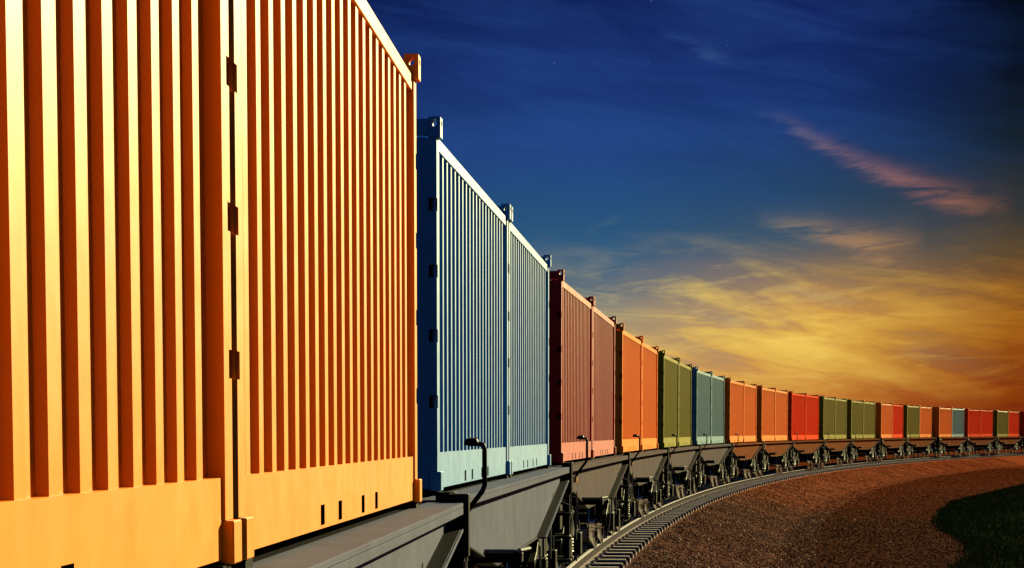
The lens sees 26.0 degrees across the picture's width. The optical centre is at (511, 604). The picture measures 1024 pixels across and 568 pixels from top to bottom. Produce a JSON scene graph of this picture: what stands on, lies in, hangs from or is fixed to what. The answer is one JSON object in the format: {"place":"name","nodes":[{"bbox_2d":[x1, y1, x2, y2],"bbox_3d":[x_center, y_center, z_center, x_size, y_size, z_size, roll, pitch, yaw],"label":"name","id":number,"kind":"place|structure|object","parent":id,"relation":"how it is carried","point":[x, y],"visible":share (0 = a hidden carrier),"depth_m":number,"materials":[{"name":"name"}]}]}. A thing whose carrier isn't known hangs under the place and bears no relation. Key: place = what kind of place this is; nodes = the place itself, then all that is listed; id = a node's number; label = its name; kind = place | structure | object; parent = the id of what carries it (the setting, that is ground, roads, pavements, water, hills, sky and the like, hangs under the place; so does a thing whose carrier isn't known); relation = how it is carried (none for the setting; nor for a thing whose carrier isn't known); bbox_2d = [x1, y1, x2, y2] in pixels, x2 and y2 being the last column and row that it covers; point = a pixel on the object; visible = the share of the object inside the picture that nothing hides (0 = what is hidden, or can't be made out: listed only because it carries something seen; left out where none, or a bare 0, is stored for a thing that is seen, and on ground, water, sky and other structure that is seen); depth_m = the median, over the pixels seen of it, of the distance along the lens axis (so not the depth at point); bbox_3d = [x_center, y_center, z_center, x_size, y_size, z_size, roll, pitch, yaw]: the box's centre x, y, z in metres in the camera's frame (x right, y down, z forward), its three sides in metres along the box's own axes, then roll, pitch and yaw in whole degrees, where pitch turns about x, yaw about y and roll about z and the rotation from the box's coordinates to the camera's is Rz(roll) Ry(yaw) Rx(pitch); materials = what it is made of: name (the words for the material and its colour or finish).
{"place":"outdoors","nodes":[
{"label":"outdoors","id":0,"kind":"place"},
{"bbox_2d":[366,0,1023,410],"label":"sky","id":1,"kind":"structure","parent":0,"point":[825,198],"materials":[{"name":"blue"}]},
{"bbox_2d":[624,456,1023,567],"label":"railway embankment","id":2,"kind":"structure","parent":0,"point":[1016,460],"depth_m":74.41,"materials":[{"name":"gravel"}]},
{"bbox_2d":[563,564,618,567],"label":"railway sleeper","id":3,"kind":"object","parent":2,"relation":"on","point":[588,566],"visible":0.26,"depth_m":37.42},
{"bbox_2d":[561,560,623,567],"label":"railway sleeper","id":4,"kind":"object","parent":2,"relation":"on","point":[619,565],"visible":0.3,"depth_m":38.48,"materials":[{"name":"concrete"}]},
{"bbox_2d":[572,556,626,565],"bbox_3d":[0.486,-0.758,39.852,3.166,0.254,0.260,0,4,6],"label":"railway sleeper","id":5,"kind":"object","parent":2,"relation":"on","point":[598,560],"visible":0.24,"depth_m":39.60,"materials":[{"name":"concrete"}]},
{"bbox_2d":[572,553,630,562],"bbox_3d":[0.610,-0.843,40.972,3.166,0.254,0.260,0,4,6],"label":"railway sleeper","id":6,"kind":"object","parent":2,"relation":"on","point":[603,556],"visible":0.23,"depth_m":40.72,"materials":[{"name":"concrete"}]},
{"bbox_2d":[581,549,633,557],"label":"railway sleeper","id":7,"kind":"object","parent":2,"relation":"on","point":[630,554],"visible":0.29,"depth_m":41.84,"materials":[{"name":"concrete"}]},
{"bbox_2d":[582,547,636,554],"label":"railway sleeper","id":8,"kind":"object","parent":2,"relation":"on","point":[609,549],"visible":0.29,"depth_m":42.96,"materials":[{"name":"concrete"}]},
{"bbox_2d":[582,544,639,551],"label":"railway sleeper","id":9,"kind":"object","parent":2,"relation":"on","point":[613,546],"visible":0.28,"depth_m":44.09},
{"bbox_2d":[582,541,642,549],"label":"railway sleeper","id":10,"kind":"object","parent":2,"relation":"on","point":[625,544],"visible":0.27,"depth_m":45.20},
{"bbox_2d":[582,538,645,546],"bbox_3d":[1.227,-1.280,46.570,3.166,0.254,0.260,0,4,6],"label":"railway sleeper","id":11,"kind":"object","parent":2,"relation":"on","point":[643,543],"visible":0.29,"depth_m":46.31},
{"bbox_2d":[582,536,648,543],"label":"railway sleeper","id":12,"kind":"object","parent":2,"relation":"on","point":[624,538],"visible":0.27,"depth_m":47.43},
{"bbox_2d":[582,533,651,540],"bbox_3d":[1.495,-1.452,48.808,3.166,0.254,0.260,1,4,6],"label":"railway sleeper","id":13,"kind":"object","parent":2,"relation":"on","point":[648,537],"visible":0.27,"depth_m":48.55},
{"bbox_2d":[582,531,654,538],"bbox_3d":[1.632,-1.542,49.927,3.166,0.254,0.260,1,4,7],"label":"railway sleeper","id":14,"kind":"object","parent":2,"relation":"on","point":[631,533],"visible":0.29,"depth_m":49.67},
{"bbox_2d":[580,529,657,536],"bbox_3d":[1.762,-1.627,51.045,3.166,0.254,0.260,1,4,7],"label":"railway sleeper","id":15,"kind":"object","parent":2,"relation":"on","point":[654,532],"visible":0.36,"depth_m":50.79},
{"bbox_2d":[580,527,659,533],"bbox_3d":[1.905,-1.713,52.163,3.166,0.254,0.260,1,4,7],"label":"railway sleeper","id":16,"kind":"object","parent":2,"relation":"on","point":[638,529],"visible":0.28,"depth_m":51.88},
{"bbox_2d":[580,525,662,531],"bbox_3d":[2.038,-1.800,53.281,3.166,0.254,0.260,1,4,7],"label":"railway sleeper","id":17,"kind":"object","parent":2,"relation":"on","point":[641,527],"visible":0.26,"depth_m":53.00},
{"bbox_2d":[622,523,665,529],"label":"railway sleeper","id":18,"kind":"object","parent":2,"relation":"on","point":[662,526],"visible":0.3,"depth_m":54.11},
{"bbox_2d":[621,521,667,527],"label":"railway sleeper","id":19,"kind":"object","parent":2,"relation":"on","point":[665,524],"visible":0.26,"depth_m":55.26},
{"bbox_2d":[621,519,670,525],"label":"railway sleeper","id":20,"kind":"object","parent":2,"relation":"on","point":[650,521],"visible":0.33,"depth_m":56.43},
{"bbox_2d":[627,518,673,523],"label":"railway sleeper","id":21,"kind":"object","parent":2,"relation":"on","point":[671,521],"visible":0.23,"depth_m":57.46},
{"bbox_2d":[629,516,675,522],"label":"railway sleeper","id":22,"kind":"object","parent":2,"relation":"on","point":[656,518],"visible":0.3,"depth_m":58.59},
{"bbox_2d":[630,515,678,520],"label":"railway sleeper","id":23,"kind":"object","parent":2,"relation":"on","point":[659,516],"visible":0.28,"depth_m":59.70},
{"bbox_2d":[635,513,680,518],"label":"railway sleeper","id":24,"kind":"object","parent":2,"relation":"on","point":[661,514],"visible":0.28,"depth_m":60.79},
{"bbox_2d":[635,512,683,517],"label":"railway sleeper","id":25,"kind":"object","parent":2,"relation":"on","point":[682,515],"visible":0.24,"depth_m":61.90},
{"bbox_2d":[635,510,686,516],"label":"railway sleeper","id":26,"kind":"object","parent":2,"relation":"on","point":[668,512],"visible":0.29,"depth_m":63.02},
{"bbox_2d":[635,509,688,514],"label":"railway sleeper","id":27,"kind":"object","parent":2,"relation":"on","point":[670,510],"visible":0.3,"depth_m":64.14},
{"bbox_2d":[635,508,691,513],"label":"railway sleeper","id":28,"kind":"object","parent":2,"relation":"on","point":[689,510],"visible":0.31,"depth_m":65.26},
{"bbox_2d":[635,506,693,511],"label":"railway sleeper","id":29,"kind":"object","parent":2,"relation":"on","point":[692,509],"visible":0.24,"depth_m":66.37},
{"bbox_2d":[635,505,696,510],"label":"railway sleeper","id":30,"kind":"object","parent":2,"relation":"on","point":[695,508],"visible":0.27,"depth_m":67.49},
{"bbox_2d":[635,504,698,509],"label":"railway sleeper","id":31,"kind":"object","parent":2,"relation":"on","point":[681,505],"visible":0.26,"depth_m":68.60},
{"bbox_2d":[635,503,701,508],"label":"railway sleeper","id":32,"kind":"object","parent":2,"relation":"on","point":[699,505],"visible":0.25,"depth_m":69.78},
{"bbox_2d":[635,502,703,506],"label":"railway sleeper","id":33,"kind":"object","parent":2,"relation":"on","point":[702,504],"visible":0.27,"depth_m":70.84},
{"bbox_2d":[635,501,705,505],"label":"railway sleeper","id":34,"kind":"object","parent":2,"relation":"on","point":[704,503],"visible":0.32,"depth_m":71.94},
{"bbox_2d":[662,500,707,503],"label":"railway sleeper","id":35,"kind":"object","parent":2,"relation":"on","point":[690,501],"visible":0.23,"depth_m":73.06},
{"bbox_2d":[664,499,710,503],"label":"railway sleeper","id":36,"kind":"object","parent":2,"relation":"on","point":[709,501],"visible":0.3,"depth_m":74.17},
{"bbox_2d":[667,498,713,501],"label":"railway sleeper","id":37,"kind":"object","parent":2,"relation":"on","point":[712,500],"visible":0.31,"depth_m":75.28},
{"bbox_2d":[697,488,740,491],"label":"railway sleeper","id":38,"kind":"object","parent":2,"relation":"on","point":[726,489],"visible":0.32,"depth_m":88.58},
{"bbox_2d":[697,486,747,489],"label":"railway sleeper","id":39,"kind":"object","parent":2,"relation":"on","point":[733,487],"visible":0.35,"depth_m":91.91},
{"bbox_2d":[701,484,754,487],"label":"railway sleeper","id":40,"kind":"object","parent":2,"relation":"on","point":[753,486],"visible":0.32,"depth_m":95.22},
{"bbox_2d":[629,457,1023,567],"bbox_3d":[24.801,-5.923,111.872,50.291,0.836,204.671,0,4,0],"label":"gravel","id":41,"kind":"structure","parent":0,"point":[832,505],"depth_m":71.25,"materials":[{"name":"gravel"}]},
{"bbox_2d":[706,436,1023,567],"bbox_3d":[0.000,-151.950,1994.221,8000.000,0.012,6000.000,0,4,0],"label":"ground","id":42,"kind":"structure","parent":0,"point":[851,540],"depth_m":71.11,"materials":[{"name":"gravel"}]},
{"bbox_2d":[776,468,1023,567],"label":"gravel","id":43,"kind":"structure","parent":0,"point":[954,485],"depth_m":80.26,"materials":[{"name":"gravel"}]},
{"bbox_2d":[926,483,1023,567],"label":"grass","id":44,"kind":"structure","parent":0,"point":[948,510],"depth_m":72.80,"materials":[{"name":"plant"}]},
{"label":"railway sleeper","id":45,"kind":"object","parent":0,"visible":0},
{"bbox_2d":[566,453,1023,567],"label":"rail","id":46,"kind":"object","parent":45,"relation":"on","point":[588,556],"visible":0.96,"depth_m":68.43,"materials":[{"name":"metal"}]},
{"bbox_2d":[197,493,469,567],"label":"flat wagon","id":47,"kind":"object","parent":46,"relation":"on","point":[420,535],"visible":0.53,"depth_m":10.67,"materials":[{"name":"paint"}]},
{"bbox_2d":[0,0,241,567],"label":"shipping container","id":48,"kind":"object","parent":47,"relation":"on","point":[115,379],"visible":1,"depth_m":5.59,"materials":[{"name":"metal"}]},
{"bbox_2d":[226,0,421,559],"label":"shipping container","id":49,"kind":"object","parent":47,"relation":"on","point":[321,217],"visible":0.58,"depth_m":9.22,"materials":[{"name":"metal"}]},
{"bbox_2d":[579,434,668,536],"bbox_3d":[1.904,-2.882,50.924,3.100,2.094,14.780,1,4,7],"label":"flat wagon","id":50,"kind":"object","parent":46,"relation":"on","point":[646,466],"visible":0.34,"depth_m":52.46,"materials":[{"name":"black metal"}]},
{"bbox_2d":[615,323,642,452],"bbox_3d":[1.406,-4.606,47.744,2.440,2.600,6.060,1,4,7],"label":"shipping container","id":51,"kind":"object","parent":50,"relation":"on","point":[628,386],"visible":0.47,"depth_m":46.54,"materials":[{"name":"metal"}]},
{"bbox_2d":[641,336,658,449],"bbox_3d":[2.164,-5.080,53.829,2.440,2.600,6.060,1,4,7],"label":"shipping container","id":52,"kind":"object","parent":50,"relation":"on","point":[649,391],"visible":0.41,"depth_m":53.76,"materials":[{"name":"metal"}]},
{"bbox_2d":[737,440,793,477],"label":"flat wagon","id":53,"kind":"object","parent":46,"relation":"on","point":[776,452],"visible":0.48,"depth_m":110.42,"materials":[{"name":"black metal"}]},
{"bbox_2d":[756,385,775,440],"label":"shipping container","id":54,"kind":"object","parent":53,"relation":"on","point":[765,420],"visible":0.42,"depth_m":104.69,"materials":[{"name":"metal"}]},
{"bbox_2d":[756,388,757,437],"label":"door","id":55,"kind":"structure","parent":54,"relation":"in","point":[757,388],"depth_m":102.87,"materials":[{"name":"paint"}]},
{"bbox_2d":[775,388,787,440],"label":"shipping container","id":56,"kind":"object","parent":53,"relation":"on","point":[781,414],"visible":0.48,"depth_m":111.81,"materials":[{"name":"metal"}]},
{"bbox_2d":[769,433,824,471],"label":"flat wagon","id":57,"kind":"object","parent":46,"relation":"on","point":[808,450],"visible":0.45,"depth_m":124.88,"materials":[{"name":"black metal"}]},
{"bbox_2d":[787,391,806,439],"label":"shipping container","id":58,"kind":"object","parent":57,"relation":"on","point":[797,413],"visible":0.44,"depth_m":119.68,"materials":[{"name":"metal"}]},
{"bbox_2d":[787,394,788,436],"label":"door","id":59,"kind":"structure","parent":58,"relation":"in","point":[788,394],"depth_m":117.57,"materials":[{"name":"red paint"}]},
{"bbox_2d":[805,393,818,439],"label":"shipping container","id":60,"kind":"object","parent":57,"relation":"on","point":[812,416],"visible":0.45,"depth_m":126.64,"materials":[{"name":"metal"}]},
{"bbox_2d":[798,433,851,467],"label":"flat wagon","id":61,"kind":"object","parent":46,"relation":"on","point":[838,448],"visible":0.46,"depth_m":139.84,"materials":[{"name":"black metal"}]},
{"bbox_2d":[818,396,835,438],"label":"shipping container","id":62,"kind":"object","parent":61,"relation":"on","point":[827,412],"visible":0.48,"depth_m":133.93,"materials":[{"name":"metal"}]},
{"bbox_2d":[818,398,820,436],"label":"door","id":63,"kind":"structure","parent":62,"relation":"in","point":[819,428],"depth_m":132.03,"materials":[{"name":"green paint"}]},
{"bbox_2d":[835,397,846,438],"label":"shipping container","id":64,"kind":"object","parent":61,"relation":"on","point":[841,420],"visible":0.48,"depth_m":141.04,"materials":[{"name":"metal"}]},
{"bbox_2d":[853,437,907,460],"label":"flat wagon","id":65,"kind":"object","parent":46,"relation":"on","point":[892,446],"visible":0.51,"depth_m":167.06,"materials":[{"name":"black metal"}]},
{"bbox_2d":[875,402,892,437],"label":"shipping container","id":66,"kind":"object","parent":65,"relation":"on","point":[883,419],"visible":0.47,"depth_m":162.00,"materials":[{"name":"metal"}]},
{"bbox_2d":[875,404,878,435],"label":"door","id":67,"kind":"structure","parent":66,"relation":"in","point":[876,405],"depth_m":160.74,"materials":[{"name":"paint"}]},
{"bbox_2d":[892,403,903,437],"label":"shipping container","id":68,"kind":"object","parent":65,"relation":"on","point":[897,426],"visible":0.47,"depth_m":169.46,"materials":[{"name":"metal"}]},
{"bbox_2d":[944,433,996,455],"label":"flat wagon","id":69,"kind":"object","parent":46,"relation":"on","point":[986,443],"visible":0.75,"depth_m":208.94,"materials":[{"name":"black metal"}]},
{"bbox_2d":[964,408,980,436],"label":"shipping container","id":70,"kind":"object","parent":69,"relation":"on","point":[972,421],"visible":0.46,"depth_m":204.86,"materials":[{"name":"metal"}]},
{"bbox_2d":[964,410,965,434],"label":"door","id":71,"kind":"structure","parent":70,"relation":"in","point":[964,410],"depth_m":202.90,"materials":[{"name":"red paint"}]},
{"bbox_2d":[980,409,992,436],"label":"shipping container","id":72,"kind":"object","parent":69,"relation":"on","point":[986,425],"visible":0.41,"depth_m":211.33,"materials":[{"name":"metal"}]},
{"bbox_2d":[974,436,1022,453],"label":"flat wagon","id":73,"kind":"object","parent":46,"relation":"on","point":[1011,442],"visible":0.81,"depth_m":222.31,"materials":[{"name":"black metal"}]},
{"bbox_2d":[992,410,1008,436],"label":"shipping container","id":74,"kind":"object","parent":73,"relation":"on","point":[1000,423],"visible":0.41,"depth_m":218.27,"materials":[{"name":"metal"}]},
{"bbox_2d":[992,412,995,434],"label":"door","id":75,"kind":"structure","parent":74,"relation":"in","point":[994,413],"depth_m":216.62,"materials":[{"name":"green paint"}]},
{"bbox_2d":[1008,411,1019,436],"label":"shipping container","id":76,"kind":"object","parent":73,"relation":"on","point":[1013,424],"visible":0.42,"depth_m":225.03,"materials":[{"name":"metal"}]},
{"bbox_2d":[1002,436,1023,452],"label":"flat wagon","id":77,"kind":"object","parent":46,"relation":"on","point":[1008,450],"visible":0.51,"depth_m":231.19,"materials":[{"name":"black metal"}]},
{"bbox_2d":[1019,411,1023,435],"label":"shipping container","id":78,"kind":"object","parent":77,"relation":"on","point":[1021,423],"visible":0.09,"depth_m":230.38,"materials":[{"name":"red paint"}]},
{"bbox_2d":[1019,413,1023,434],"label":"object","id":79,"kind":"structure","parent":78,"relation":"in","point":[1021,415],"depth_m":230.39,"materials":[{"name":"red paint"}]},
{"bbox_2d":[673,452,1021,490],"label":"rail","id":80,"kind":"object","parent":45,"relation":"on","point":[795,467],"visible":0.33,"depth_m":162.13,"materials":[{"name":"metal"}]},
{"bbox_2d":[418,437,572,567],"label":"flat wagon","id":81,"kind":"object","parent":80,"relation":"on","point":[513,515],"visible":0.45,"depth_m":21.32,"materials":[{"name":"black metal"}]},
{"bbox_2d":[416,116,510,490],"bbox_3d":[-1.469,-2.340,18.609,2.440,2.600,6.060,0,4,5],"label":"shipping container","id":82,"kind":"object","parent":81,"relation":"on","point":[462,218],"visible":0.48,"depth_m":17.13,"materials":[{"name":"metal"}]},
{"bbox_2d":[505,206,550,473],"bbox_3d":[-0.973,-2.816,24.720,2.440,2.600,6.060,0,4,5],"label":"shipping container","id":83,"kind":"object","parent":81,"relation":"on","point":[528,356],"visible":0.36,"depth_m":24.35,"materials":[{"name":"metal"}]},
{"bbox_2d":[542,435,629,567],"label":"flat wagon","id":84,"kind":"object","parent":80,"relation":"on","point":[596,482],"visible":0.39,"depth_m":36.68,"materials":[{"name":"black metal"}]},
{"bbox_2d":[547,270,593,462],"bbox_3d":[-0.199,-3.470,33.134,2.440,2.600,6.060,0,4,6],"label":"shipping container","id":85,"kind":"object","parent":84,"relation":"on","point":[570,356],"visible":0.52,"depth_m":31.66,"materials":[{"name":"metal"}]},
{"bbox_2d":[591,297,616,457],"bbox_3d":[0.449,-3.944,39.231,2.440,2.600,6.060,0,4,6],"label":"shipping container","id":86,"kind":"object","parent":84,"relation":"on","point":[603,398],"visible":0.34,"depth_m":39.10,"materials":[{"name":"metal"}]},
{"bbox_2d":[634,434,699,510],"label":"flat wagon","id":87,"kind":"object","parent":80,"relation":"on","point":[682,459],"visible":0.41,"depth_m":67.54,"materials":[{"name":"black metal"}]},
{"bbox_2d":[657,350,679,447],"bbox_3d":[3.297,-5.746,62.396,2.440,2.600,6.060,1,4,8],"label":"shipping container","id":88,"kind":"object","parent":87,"relation":"on","point":[668,401],"visible":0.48,"depth_m":61.20,"materials":[{"name":"metal"}]},
{"bbox_2d":[678,358,691,445],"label":"shipping container","id":89,"kind":"object","parent":87,"relation":"on","point":[685,381],"visible":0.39,"depth_m":68.54,"materials":[{"name":"metal"}]},
{"bbox_2d":[672,434,731,495],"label":"flat wagon","id":90,"kind":"object","parent":80,"relation":"on","point":[712,458],"visible":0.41,"depth_m":81.52,"materials":[{"name":"black metal"}]},
{"bbox_2d":[691,366,711,444],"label":"shipping container","id":91,"kind":"object","parent":90,"relation":"on","point":[701,391],"visible":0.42,"depth_m":75.66,"materials":[{"name":"metal"}]},
{"bbox_2d":[691,382,691,439],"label":"door","id":92,"kind":"structure","parent":91,"relation":"in","point":[691,382],"depth_m":73.84,"materials":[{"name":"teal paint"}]},
{"bbox_2d":[711,371,724,442],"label":"shipping container","id":93,"kind":"object","parent":90,"relation":"on","point":[717,416],"visible":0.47,"depth_m":82.85,"materials":[{"name":"metal"}]},
{"bbox_2d":[705,433,762,484],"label":"flat wagon","id":94,"kind":"object","parent":80,"relation":"on","point":[744,454],"visible":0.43,"depth_m":95.62,"materials":[{"name":"black metal"}]},
{"bbox_2d":[724,377,744,442],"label":"shipping container","id":95,"kind":"object","parent":94,"relation":"on","point":[733,407],"visible":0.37,"depth_m":90.10,"materials":[{"name":"metal"}]},
{"bbox_2d":[724,381,725,438],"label":"door","id":96,"kind":"structure","parent":95,"relation":"in","point":[724,381],"depth_m":88.47,"materials":[{"name":"paint"}]},
{"bbox_2d":[743,381,756,441],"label":"shipping container","id":97,"kind":"object","parent":94,"relation":"on","point":[750,402],"visible":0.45,"depth_m":97.65,"materials":[{"name":"metal"}]},
{"bbox_2d":[835,433,879,463],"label":"flat wagon","id":98,"kind":"object","parent":80,"relation":"on","point":[867,447],"visible":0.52,"depth_m":154.07,"materials":[{"name":"black metal"}]},
{"bbox_2d":[846,399,863,438],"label":"shipping container","id":99,"kind":"object","parent":98,"relation":"on","point":[855,416],"visible":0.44,"depth_m":148.38,"materials":[{"name":"metal"}]},
{"bbox_2d":[846,401,848,435],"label":"door","id":100,"kind":"structure","parent":99,"relation":"in","point":[847,434],"depth_m":146.43,"materials":[{"name":"green paint"}]},
{"bbox_2d":[863,400,875,437],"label":"shipping container","id":101,"kind":"object","parent":98,"relation":"on","point":[869,421],"visible":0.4,"depth_m":155.32,"materials":[{"name":"metal"}]},
{"bbox_2d":[884,433,935,458],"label":"flat wagon","id":102,"kind":"object","parent":80,"relation":"on","point":[924,445],"visible":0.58,"depth_m":182.08,"materials":[{"name":"black metal"}]},
{"bbox_2d":[903,405,919,437],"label":"shipping container","id":103,"kind":"object","parent":102,"relation":"on","point":[911,419],"visible":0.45,"depth_m":177.02,"materials":[{"name":"metal"}]},
{"bbox_2d":[903,407,904,435],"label":"door","id":104,"kind":"structure","parent":103,"relation":"in","point":[903,407],"depth_m":175.04,"materials":[{"name":"green paint"}]},
{"bbox_2d":[920,406,931,436],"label":"shipping container","id":105,"kind":"object","parent":102,"relation":"on","point":[925,421],"visible":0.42,"depth_m":183.65,"materials":[{"name":"metal"}]},
{"bbox_2d":[911,437,967,456],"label":"flat wagon","id":106,"kind":"object","parent":80,"relation":"on","point":[957,444],"visible":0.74,"depth_m":194.93,"materials":[{"name":"black metal"}]},
{"bbox_2d":[931,407,951,436],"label":"shipping container","id":107,"kind":"object","parent":106,"relation":"on","point":[941,422],"visible":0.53,"depth_m":190.25,"materials":[{"name":"metal"}]},
{"bbox_2d":[931,408,937,435],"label":"door","id":108,"kind":"structure","parent":107,"relation":"in","point":[934,411],"depth_m":189.08,"materials":[{"name":"paint"}]},
{"bbox_2d":[952,407,964,436],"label":"shipping container","id":109,"kind":"object","parent":106,"relation":"on","point":[957,422],"visible":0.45,"depth_m":197.68,"materials":[{"name":"metal"}]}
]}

